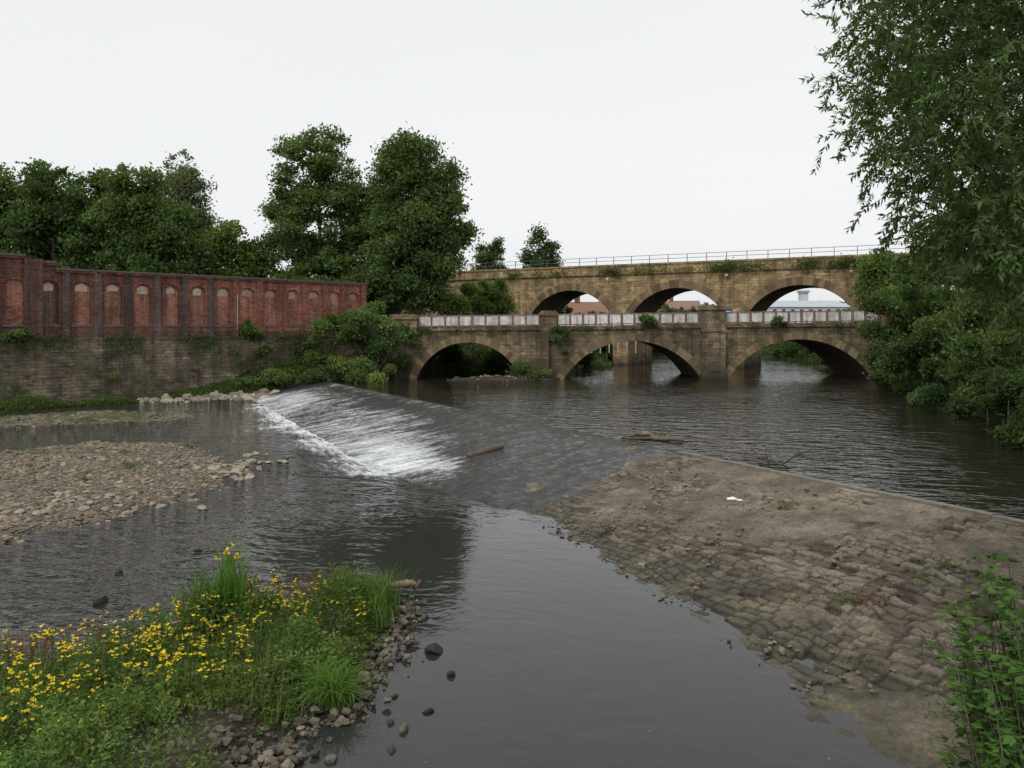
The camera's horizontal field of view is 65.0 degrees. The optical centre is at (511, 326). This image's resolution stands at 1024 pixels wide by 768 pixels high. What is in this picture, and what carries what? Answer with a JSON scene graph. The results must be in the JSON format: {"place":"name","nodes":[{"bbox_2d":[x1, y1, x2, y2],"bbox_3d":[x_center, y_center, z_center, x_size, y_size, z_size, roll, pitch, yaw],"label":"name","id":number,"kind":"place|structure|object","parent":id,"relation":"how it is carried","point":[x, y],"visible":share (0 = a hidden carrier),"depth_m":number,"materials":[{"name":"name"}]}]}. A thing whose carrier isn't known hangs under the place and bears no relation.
{"place":"outdoors","nodes":[
{"label":"outdoors","id":0,"kind":"place"},
{"bbox_2d":[0,583,377,767],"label":"river grass","id":1,"kind":"structure","parent":0,"point":[268,648],"depth_m":13.12,"materials":[{"name":"green plant"}]},
{"bbox_2d":[0,605,414,767],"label":"river island","id":2,"kind":"structure","parent":0,"point":[224,722],"depth_m":11.67,"materials":[{"name":"plant"}]},
{"bbox_2d":[0,564,345,666],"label":"dock plants","id":3,"kind":"object","parent":2,"relation":"on","point":[97,632],"visible":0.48,"depth_m":14.07,"materials":[{"name":"green plant"}]},
{"bbox_2d":[0,570,365,764],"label":"yellow ragwort","id":4,"kind":"object","parent":2,"relation":"on","point":[145,634],"visible":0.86,"depth_m":13.04,"materials":[{"name":"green plant"}]},
{"bbox_2d":[0,560,399,767],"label":"leafy weeds","id":5,"kind":"object","parent":2,"relation":"on","point":[170,700],"visible":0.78,"depth_m":12.60,"materials":[{"name":"green plant"}]},
{"bbox_2d":[169,530,271,639],"bbox_3d":[-5.411,4.903,15.220,1.766,1.893,1.899,0,0,25],"label":"yellow flag iris","id":6,"kind":"object","parent":2,"relation":"on","point":[229,574],"visible":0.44,"depth_m":15.02,"materials":[{"name":"green plant"}]},
{"bbox_2d":[92,548,454,763],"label":"pool rocks","id":7,"kind":"object","parent":2,"relation":"on","point":[435,648],"visible":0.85,"depth_m":13.81,"materials":[{"name":"stone"}]},
{"bbox_2d":[165,596,434,767],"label":"bank stones","id":8,"kind":"object","parent":2,"relation":"on","point":[287,745],"visible":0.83,"depth_m":12.23,"materials":[{"name":"stone"}]},
{"bbox_2d":[272,649,388,715],"bbox_3d":[-2.916,5.558,12.710,2.092,0.724,2.169,0,0,0],"label":"sedge tuft","id":9,"kind":"object","parent":2,"relation":"on","point":[335,690],"visible":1,"depth_m":12.57,"materials":[{"name":"green plant"}]},
{"bbox_2d":[251,559,420,634],"bbox_3d":[-3.768,5.352,16.493,3.754,0.995,3.059,0,0,0],"label":"reed tuft","id":10,"kind":"object","parent":2,"relation":"on","point":[387,592],"visible":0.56,"depth_m":16.48,"materials":[{"name":"green plant"}]},
{"bbox_2d":[387,579,421,589],"bbox_3d":[-2.346,5.692,17.734,0.847,0.266,0.436,0,0,-22],"label":"driftwood log","id":11,"kind":"object","parent":2,"relation":"on","point":[407,583],"visible":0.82,"depth_m":17.64,"materials":[{"name":"wood"}]},
{"bbox_2d":[0,400,908,767],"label":"river water","id":12,"kind":"structure","parent":0,"point":[560,652],"depth_m":16.97,"materials":[{"name":"liquid"}]},
{"bbox_2d":[0,0,1021,304],"label":"sky","id":13,"kind":"structure","parent":0,"point":[636,129],"materials":[{"name":"white"}]},
{"bbox_2d":[173,342,1023,424],"bbox_3d":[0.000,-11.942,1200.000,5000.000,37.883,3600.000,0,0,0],"label":"ground","id":14,"kind":"structure","parent":0,"point":[433,369],"depth_m":85.53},
{"bbox_2d":[0,162,49,258],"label":"ash tree","id":15,"kind":"object","parent":14,"relation":"on","point":[9,193],"visible":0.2,"depth_m":83.97,"materials":[{"name":"green plant"}]},
{"bbox_2d":[0,157,105,268],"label":"ash tree","id":16,"kind":"object","parent":14,"relation":"on","point":[45,214],"visible":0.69,"depth_m":81.55,"materials":[{"name":"green plant"}]},
{"bbox_2d":[57,164,120,258],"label":"ash tree","id":17,"kind":"object","parent":14,"relation":"on","point":[81,180],"visible":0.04,"depth_m":88.42,"materials":[{"name":"green plant"}]},
{"bbox_2d":[0,410,195,427],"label":"gravel bar","id":18,"kind":"object","parent":14,"relation":"on","point":[32,420],"visible":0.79,"depth_m":51.49,"materials":[{"name":"gravel"}]},
{"bbox_2d":[0,409,194,480],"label":"weeds","id":19,"kind":"object","parent":18,"relation":"on","point":[131,465],"visible":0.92,"depth_m":50.65,"materials":[{"name":"green plant"}]},
{"bbox_2d":[68,161,183,270],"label":"ash tree","id":20,"kind":"object","parent":14,"relation":"on","point":[108,219],"visible":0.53,"depth_m":82.07,"materials":[{"name":"green plant"}]},
{"bbox_2d":[0,440,253,546],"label":"gravel bar","id":21,"kind":"object","parent":14,"relation":"on","point":[165,469],"visible":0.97,"depth_m":30.58,"materials":[{"name":"gravel"}]},
{"bbox_2d":[2,451,288,515],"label":"river stones","id":22,"kind":"object","parent":21,"relation":"on","point":[215,467],"visible":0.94,"depth_m":27.43,"materials":[{"name":"stone"}]},
{"bbox_2d":[100,192,226,274],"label":"ash tree","id":23,"kind":"object","parent":14,"relation":"on","point":[186,252],"visible":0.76,"depth_m":82.06,"materials":[{"name":"green plant"}]},
{"bbox_2d":[0,335,331,408],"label":"retaining masonry","id":24,"kind":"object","parent":14,"relation":"on","point":[172,365],"visible":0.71,"depth_m":64.85,"materials":[{"name":"stone"}]},
{"bbox_2d":[0,326,34,347],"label":"buddleia bush","id":25,"kind":"object","parent":24,"relation":"attached to","point":[12,333],"visible":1,"depth_m":58.60,"materials":[{"name":"green plant"}]},
{"bbox_2d":[0,253,366,337],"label":"brick facade","id":26,"kind":"structure","parent":24,"relation":"on","point":[89,303],"depth_m":66.64,"materials":[{"name":"brick"}]},
{"bbox_2d":[243,332,272,366],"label":"buddleia bush","id":27,"kind":"object","parent":24,"relation":"attached to","point":[261,352],"visible":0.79,"depth_m":72.92,"materials":[{"name":"green plant"}]},
{"bbox_2d":[0,326,331,411],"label":"wall undergrowth","id":28,"kind":"object","parent":14,"relation":"on","point":[51,403],"depth_m":64.02,"materials":[{"name":"green plant"}]},
{"bbox_2d":[155,148,219,242],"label":"pale willow tree","id":29,"kind":"object","parent":14,"relation":"on","point":[188,183],"visible":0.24,"depth_m":94.14,"materials":[{"name":"green plant"}]},
{"bbox_2d":[137,388,281,402],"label":"boulder pile","id":30,"kind":"object","parent":14,"relation":"on","point":[239,395],"visible":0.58,"depth_m":65.59,"materials":[{"name":"stone"}]},
{"bbox_2d":[199,217,268,277],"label":"ash tree","id":31,"kind":"object","parent":14,"relation":"on","point":[226,232],"visible":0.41,"depth_m":91.25,"materials":[{"name":"green plant"}]},
{"bbox_2d":[234,319,261,340],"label":"buddleia bush","id":32,"kind":"object","parent":14,"relation":"on","point":[246,327],"visible":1,"depth_m":71.83,"materials":[{"name":"green plant"}]},
{"bbox_2d":[231,234,284,277],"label":"ash tree","id":33,"kind":"object","parent":14,"relation":"on","point":[265,264],"visible":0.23,"depth_m":92.99,"materials":[{"name":"green plant"}]},
{"bbox_2d":[257,365,293,387],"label":"bramble bush","id":34,"kind":"object","parent":14,"relation":"on","point":[272,372],"visible":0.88,"depth_m":71.44,"materials":[{"name":"green plant"}]},
{"bbox_2d":[266,262,329,280],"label":"hawthorn tree","id":35,"kind":"object","parent":14,"relation":"on","point":[298,271],"visible":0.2,"depth_m":89.39,"materials":[{"name":"green plant"}]},
{"bbox_2d":[293,335,314,357],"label":"buddleia bush","id":36,"kind":"object","parent":14,"relation":"on","point":[301,351],"visible":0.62,"depth_m":76.34,"materials":[{"name":"green plant"}]},
{"bbox_2d":[254,122,370,279],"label":"poplar tree","id":37,"kind":"object","parent":14,"relation":"on","point":[294,213],"visible":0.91,"depth_m":93.33,"materials":[{"name":"green plant"}]},
{"bbox_2d":[301,313,353,366],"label":"sallow bush","id":38,"kind":"object","parent":14,"relation":"on","point":[326,323],"visible":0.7,"depth_m":74.60,"materials":[{"name":"green plant"}]},
{"bbox_2d":[302,354,354,382],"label":"bramble bush","id":39,"kind":"object","parent":14,"relation":"on","point":[337,363],"visible":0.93,"depth_m":72.03,"materials":[{"name":"green plant"}]},
{"bbox_2d":[312,255,382,316],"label":"hawthorn tree","id":40,"kind":"object","parent":14,"relation":"on","point":[345,274],"visible":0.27,"depth_m":91.42,"materials":[{"name":"green plant"}]},
{"bbox_2d":[342,363,397,382],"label":"bramble bush","id":41,"kind":"object","parent":14,"relation":"on","point":[358,376],"visible":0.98,"depth_m":70.79,"materials":[{"name":"green plant"}]},
{"bbox_2d":[333,175,407,313],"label":"sycamore tree","id":42,"kind":"object","parent":14,"relation":"on","point":[362,235],"visible":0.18,"depth_m":93.87,"materials":[{"name":"green plant"}]},
{"bbox_2d":[356,121,484,327],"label":"sycamore tree","id":43,"kind":"object","parent":14,"relation":"on","point":[424,236],"visible":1,"depth_m":88.76,"materials":[{"name":"green plant"}]},
{"bbox_2d":[429,292,472,326],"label":"elder bush","id":44,"kind":"object","parent":14,"relation":"on","point":[460,307],"visible":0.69,"depth_m":91.39,"materials":[{"name":"green plant"}]},
{"bbox_2d":[436,343,472,366],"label":"riverside bush","id":45,"kind":"object","parent":14,"relation":"on","point":[453,354],"visible":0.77,"depth_m":85.23,"materials":[{"name":"green plant"}]},
{"bbox_2d":[458,276,518,326],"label":"elder bush","id":46,"kind":"object","parent":14,"relation":"on","point":[494,298],"visible":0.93,"depth_m":97.03,"materials":[{"name":"green plant"}]},
{"bbox_2d":[469,236,512,326],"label":"ash tree","id":47,"kind":"object","parent":14,"relation":"on","point":[494,252],"visible":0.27,"depth_m":134.36,"materials":[{"name":"green plant"}]},
{"bbox_2d":[476,348,508,369],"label":"riverside bush","id":48,"kind":"object","parent":14,"relation":"on","point":[496,359],"visible":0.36,"depth_m":85.89,"materials":[{"name":"green plant"}]},
{"bbox_2d":[449,370,554,380],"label":"river spit","id":49,"kind":"structure","parent":14,"relation":"on","point":[507,376],"depth_m":74.29,"materials":[{"name":"soil"}]},
{"bbox_2d":[229,341,822,384],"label":"bushes","id":50,"kind":"object","parent":14,"relation":"on","point":[601,360],"visible":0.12,"depth_m":85.94,"materials":[{"name":"green plant"}]},
{"bbox_2d":[516,222,565,310],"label":"ash tree","id":51,"kind":"object","parent":14,"relation":"on","point":[546,251],"visible":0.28,"depth_m":137.14,"materials":[{"name":"green plant"}]},
{"bbox_2d":[560,307,581,313],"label":"riverside bush","id":52,"kind":"object","parent":14,"relation":"on","point":[568,310],"visible":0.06,"depth_m":120.74,"materials":[{"name":"green plant"}]},
{"bbox_2d":[577,349,596,368],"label":"riverside bush","id":53,"kind":"object","parent":14,"relation":"on","point":[585,360],"visible":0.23,"depth_m":93.96,"materials":[{"name":"green plant"}]},
{"bbox_2d":[586,310,605,313],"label":"riverside bush","id":54,"kind":"object","parent":14,"relation":"on","point":[590,312],"visible":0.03,"depth_m":140.40,"materials":[{"name":"green plant"}]},
{"bbox_2d":[558,313,635,352],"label":"white hoarding","id":55,"kind":"object","parent":14,"relation":"on","point":[625,318],"visible":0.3,"depth_m":91.00,"materials":[{"name":"paint"}]},
{"bbox_2d":[596,344,612,361],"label":"riverside bush","id":56,"kind":"object","parent":14,"relation":"on","point":[605,354],"visible":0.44,"depth_m":106.97,"materials":[{"name":"green plant"}]},
{"bbox_2d":[312,244,943,367],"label":"railway viaduct","id":57,"kind":"object","parent":14,"relation":"on","point":[733,290],"visible":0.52,"depth_m":102.51,"materials":[{"name":"stone"}]},
{"bbox_2d":[495,253,907,279],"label":"viaduct weeds","id":58,"kind":"object","parent":57,"relation":"on","point":[810,263],"visible":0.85,"depth_m":96.51,"materials":[{"name":"green plant"}]},
{"bbox_2d":[254,381,1023,767],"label":"weir","id":59,"kind":"object","parent":14,"relation":"on","point":[748,577],"visible":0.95,"depth_m":20.92,"materials":[{"name":"stone"}]},
{"bbox_2d":[467,441,507,456],"bbox_3d":[-1.111,5.295,34.903,1.955,0.716,0.488,0,0,-30],"label":"driftwood log","id":60,"kind":"object","parent":59,"relation":"on","point":[486,450],"visible":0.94,"depth_m":34.67,"materials":[{"name":"wood"}]},
{"bbox_2d":[727,497,742,500],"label":"plastic litter","id":61,"kind":"object","parent":59,"relation":"on","point":[732,498],"visible":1,"depth_m":23.83,"materials":[{"name":"paint"}]},
{"bbox_2d":[736,437,828,467],"bbox_3d":[9.493,4.931,28.171,3.536,1.986,1.461,0,0,26],"label":"fallen branch","id":62,"kind":"object","parent":59,"relation":"on","point":[775,463],"visible":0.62,"depth_m":28.27,"materials":[{"name":"wood"}]},
{"bbox_2d":[542,468,1023,702],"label":"loose stones","id":63,"kind":"object","parent":59,"relation":"on","point":[781,650],"visible":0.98,"depth_m":19.55,"materials":[{"name":"stone"}]},
{"bbox_2d":[777,503,1018,732],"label":"apron weeds","id":64,"kind":"object","parent":59,"relation":"on","point":[861,600],"visible":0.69,"depth_m":16.07,"materials":[{"name":"green plant"}]},
{"bbox_2d":[830,505,1023,537],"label":"dry twigs","id":65,"kind":"object","parent":59,"relation":"on","point":[924,511],"visible":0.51,"depth_m":19.59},
{"bbox_2d":[332,305,1006,378],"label":"road bridge","id":66,"kind":"structure","parent":14,"relation":"on","point":[711,344],"depth_m":76.00,"materials":[{"name":"stone"}]},
{"bbox_2d":[397,323,421,345],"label":"ivy clump","id":67,"kind":"object","parent":66,"relation":"attached to","point":[414,341],"visible":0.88,"depth_m":75.23,"materials":[{"name":"green plant"}]},
{"bbox_2d":[548,324,569,369],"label":"ivy clump","id":68,"kind":"object","parent":66,"relation":"attached to","point":[559,332],"visible":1,"depth_m":74.90,"materials":[{"name":"green plant"}]},
{"bbox_2d":[412,315,880,335],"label":"bridge weeds","id":69,"kind":"object","parent":66,"relation":"attached to","point":[421,329],"visible":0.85,"depth_m":75.71,"materials":[{"name":"green plant"}]},
{"bbox_2d":[637,313,659,337],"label":"elder bush","id":70,"kind":"object","parent":66,"relation":"on","point":[647,320],"visible":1,"depth_m":74.87,"materials":[{"name":"green plant"}]},
{"bbox_2d":[768,315,787,332],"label":"elder bush","id":71,"kind":"object","parent":66,"relation":"attached to","point":[776,321],"visible":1,"depth_m":75.30,"materials":[{"name":"green plant"}]},
{"bbox_2d":[662,308,695,324],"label":"riverside bush","id":72,"kind":"object","parent":14,"relation":"on","point":[668,310],"visible":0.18,"depth_m":168.17,"materials":[{"name":"green plant"}]},
{"bbox_2d":[400,300,1006,327],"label":"distant trees","id":73,"kind":"object","parent":14,"relation":"on","point":[666,307],"visible":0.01,"depth_m":189.28,"materials":[{"name":"green plant"}]},
{"bbox_2d":[768,340,791,355],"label":"riverside bush","id":74,"kind":"object","parent":14,"relation":"on","point":[776,351],"visible":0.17,"depth_m":134.01,"materials":[{"name":"green plant"}]},
{"bbox_2d":[779,342,810,359],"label":"riverside bush","id":75,"kind":"object","parent":14,"relation":"on","point":[791,350],"visible":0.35,"depth_m":119.64,"materials":[{"name":"green plant"}]},
{"bbox_2d":[797,290,809,300],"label":"white tower","id":76,"kind":"structure","parent":14,"relation":"on","point":[802,295],"depth_m":200.00,"materials":[{"name":"stone"}]},
{"bbox_2d":[767,301,850,322],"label":"white warehouse","id":77,"kind":"structure","parent":14,"relation":"on","point":[803,305],"depth_m":168.00,"materials":[{"name":"metal"}]},
{"bbox_2d":[773,309,837,315],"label":"windows","id":78,"kind":"structure","parent":77,"relation":"in","point":[773,309],"depth_m":167.96,"materials":[{"name":"glass"}]},
{"bbox_2d":[812,309,843,322],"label":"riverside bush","id":79,"kind":"object","parent":14,"relation":"on","point":[828,317],"visible":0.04,"depth_m":140.28,"materials":[{"name":"green plant"}]},
{"bbox_2d":[831,307,857,322],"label":"riverside bush","id":80,"kind":"object","parent":14,"relation":"on","point":[843,315],"visible":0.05,"depth_m":116.90,"materials":[{"name":"green plant"}]},
{"bbox_2d":[846,247,896,319],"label":"ash tree","id":81,"kind":"object","parent":14,"relation":"on","point":[871,279],"visible":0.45,"depth_m":83.40,"materials":[{"name":"green plant"}]},
{"bbox_2d":[863,338,893,369],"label":"overhanging bush","id":82,"kind":"object","parent":14,"relation":"on","point":[874,345],"visible":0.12,"depth_m":72.90,"materials":[{"name":"green plant"}]},
{"bbox_2d":[872,359,908,376],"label":"overhanging bush","id":83,"kind":"object","parent":14,"relation":"on","point":[876,365],"visible":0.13,"depth_m":64.90,"materials":[{"name":"green plant"}]},
{"bbox_2d":[873,249,916,314],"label":"ash tree","id":84,"kind":"object","parent":14,"relation":"on","point":[890,268],"visible":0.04,"depth_m":82.25,"materials":[{"name":"green plant"}]},
{"bbox_2d":[866,344,927,385],"bbox_3d":[29.996,3.254,61.290,4.183,4.100,4.772,0,0,-41],"label":"overhanging bush","id":85,"kind":"object","parent":14,"relation":"on","point":[877,376],"visible":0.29,"depth_m":61.34,"materials":[{"name":"green plant"}]},
{"bbox_2d":[797,0,1023,442],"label":"willow tree","id":86,"kind":"object","parent":14,"relation":"on","point":[987,207],"visible":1,"depth_m":9.39,"materials":[{"name":"green plant"}]},
{"bbox_2d":[877,347,947,396],"bbox_3d":[28.103,3.094,56.113,5.545,4.421,4.587,0,0,0],"label":"overhanging bush","id":87,"kind":"object","parent":14,"relation":"on","point":[902,384],"visible":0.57,"depth_m":56.26,"materials":[{"name":"green plant"}]},
{"bbox_2d":[847,274,984,377],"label":"alder tree","id":88,"kind":"object","parent":14,"relation":"on","point":[879,304],"visible":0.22,"depth_m":66.37,"materials":[{"name":"green plant"}]},
{"bbox_2d":[885,251,994,323],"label":"alder tree","id":89,"kind":"object","parent":14,"relation":"on","point":[897,317],"visible":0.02,"depth_m":73.49,"materials":[{"name":"green plant"}]},
{"bbox_2d":[906,354,979,405],"bbox_3d":[27.420,3.502,50.090,5.021,3.770,3.303,0,0,0],"label":"overhanging bush","id":90,"kind":"object","parent":14,"relation":"on","point":[933,365],"visible":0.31,"depth_m":50.09,"materials":[{"name":"green plant"}]},
{"bbox_2d":[884,252,1007,390],"bbox_3d":[29.188,0.024,54.110,7.745,10.575,9.359,0,0,20],"label":"alder tree","id":91,"kind":"object","parent":14,"relation":"on","point":[909,293],"visible":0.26,"depth_m":54.15,"materials":[{"name":"green plant"}]},
{"bbox_2d":[910,350,1010,410],"bbox_3d":[25.694,3.280,45.791,3.787,4.042,4.889,0,0,-36],"label":"overhanging bush","id":92,"kind":"object","parent":14,"relation":"on","point":[936,394],"visible":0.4,"depth_m":45.99,"materials":[{"name":"green plant"}]},
{"bbox_2d":[907,277,1023,392],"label":"alder tree","id":93,"kind":"object","parent":14,"relation":"on","point":[938,323],"visible":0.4,"depth_m":42.87,"materials":[{"name":"green plant"}]},
{"bbox_2d":[934,547,1023,767],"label":"elder bush","id":94,"kind":"object","parent":14,"relation":"on","point":[1003,747],"visible":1,"depth_m":9.28,"materials":[{"name":"green plant"}]},
{"bbox_2d":[942,369,1023,432],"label":"overhanging bush","id":95,"kind":"object","parent":14,"relation":"on","point":[961,408],"visible":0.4,"depth_m":36.42,"materials":[{"name":"green plant"}]},
{"bbox_2d":[949,365,1022,424],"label":"overhanging bush","id":96,"kind":"object","parent":14,"relation":"on","point":[979,391],"visible":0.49,"depth_m":40.55,"materials":[{"name":"green plant"}]},
{"bbox_2d":[955,297,1023,438],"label":"alder tree","id":97,"kind":"object","parent":14,"relation":"on","point":[1002,341],"visible":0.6,"depth_m":33.56,"materials":[{"name":"green plant"}]},
{"bbox_2d":[984,369,1023,449],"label":"overhanging bush","id":98,"kind":"object","parent":14,"relation":"on","point":[1002,386],"visible":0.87,"depth_m":32.14,"materials":[{"name":"green plant"}]},
{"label":"walls","id":99,"kind":"object","parent":14,"relation":"on","visible":0},
{"bbox_2d":[567,296,609,313],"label":"roof","id":100,"kind":"structure","parent":99,"relation":"on","point":[577,305],"depth_m":152.35,"materials":[{"name":"tile"}]},
{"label":"walls","id":101,"kind":"object","parent":14,"relation":"on","visible":0},
{"bbox_2d":[665,297,700,309],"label":"roof","id":102,"kind":"structure","parent":101,"relation":"on","point":[685,305],"depth_m":222.59,"materials":[{"name":"stone"}]},
{"bbox_2d":[330,351,1023,519],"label":"river water","id":103,"kind":"structure","parent":0,"point":[870,434],"depth_m":42.78,"materials":[{"name":"liquid"}]},
{"bbox_2d":[336,299,409,375],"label":"sallow bush","id":104,"kind":"object","parent":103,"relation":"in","point":[356,322],"visible":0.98,"depth_m":73.02,"materials":[{"name":"green plant"}]},
{"bbox_2d":[393,353,413,379],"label":"sallow bush","id":105,"kind":"object","parent":103,"relation":"in","point":[402,360],"visible":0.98,"depth_m":74.79,"materials":[{"name":"green plant"}]},
{"bbox_2d":[506,360,551,379],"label":"bramble bush","id":106,"kind":"object","parent":103,"relation":"in","point":[518,369],"visible":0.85,"depth_m":74.56,"materials":[{"name":"green plant"}]},
{"bbox_2d":[605,424,684,440],"bbox_3d":[5.772,4.830,35.354,3.459,1.089,1.803,0,0,8],"label":"driftwood pile","id":107,"kind":"object","parent":103,"relation":"in","point":[645,435],"visible":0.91,"depth_m":35.16,"materials":[{"name":"wood"}]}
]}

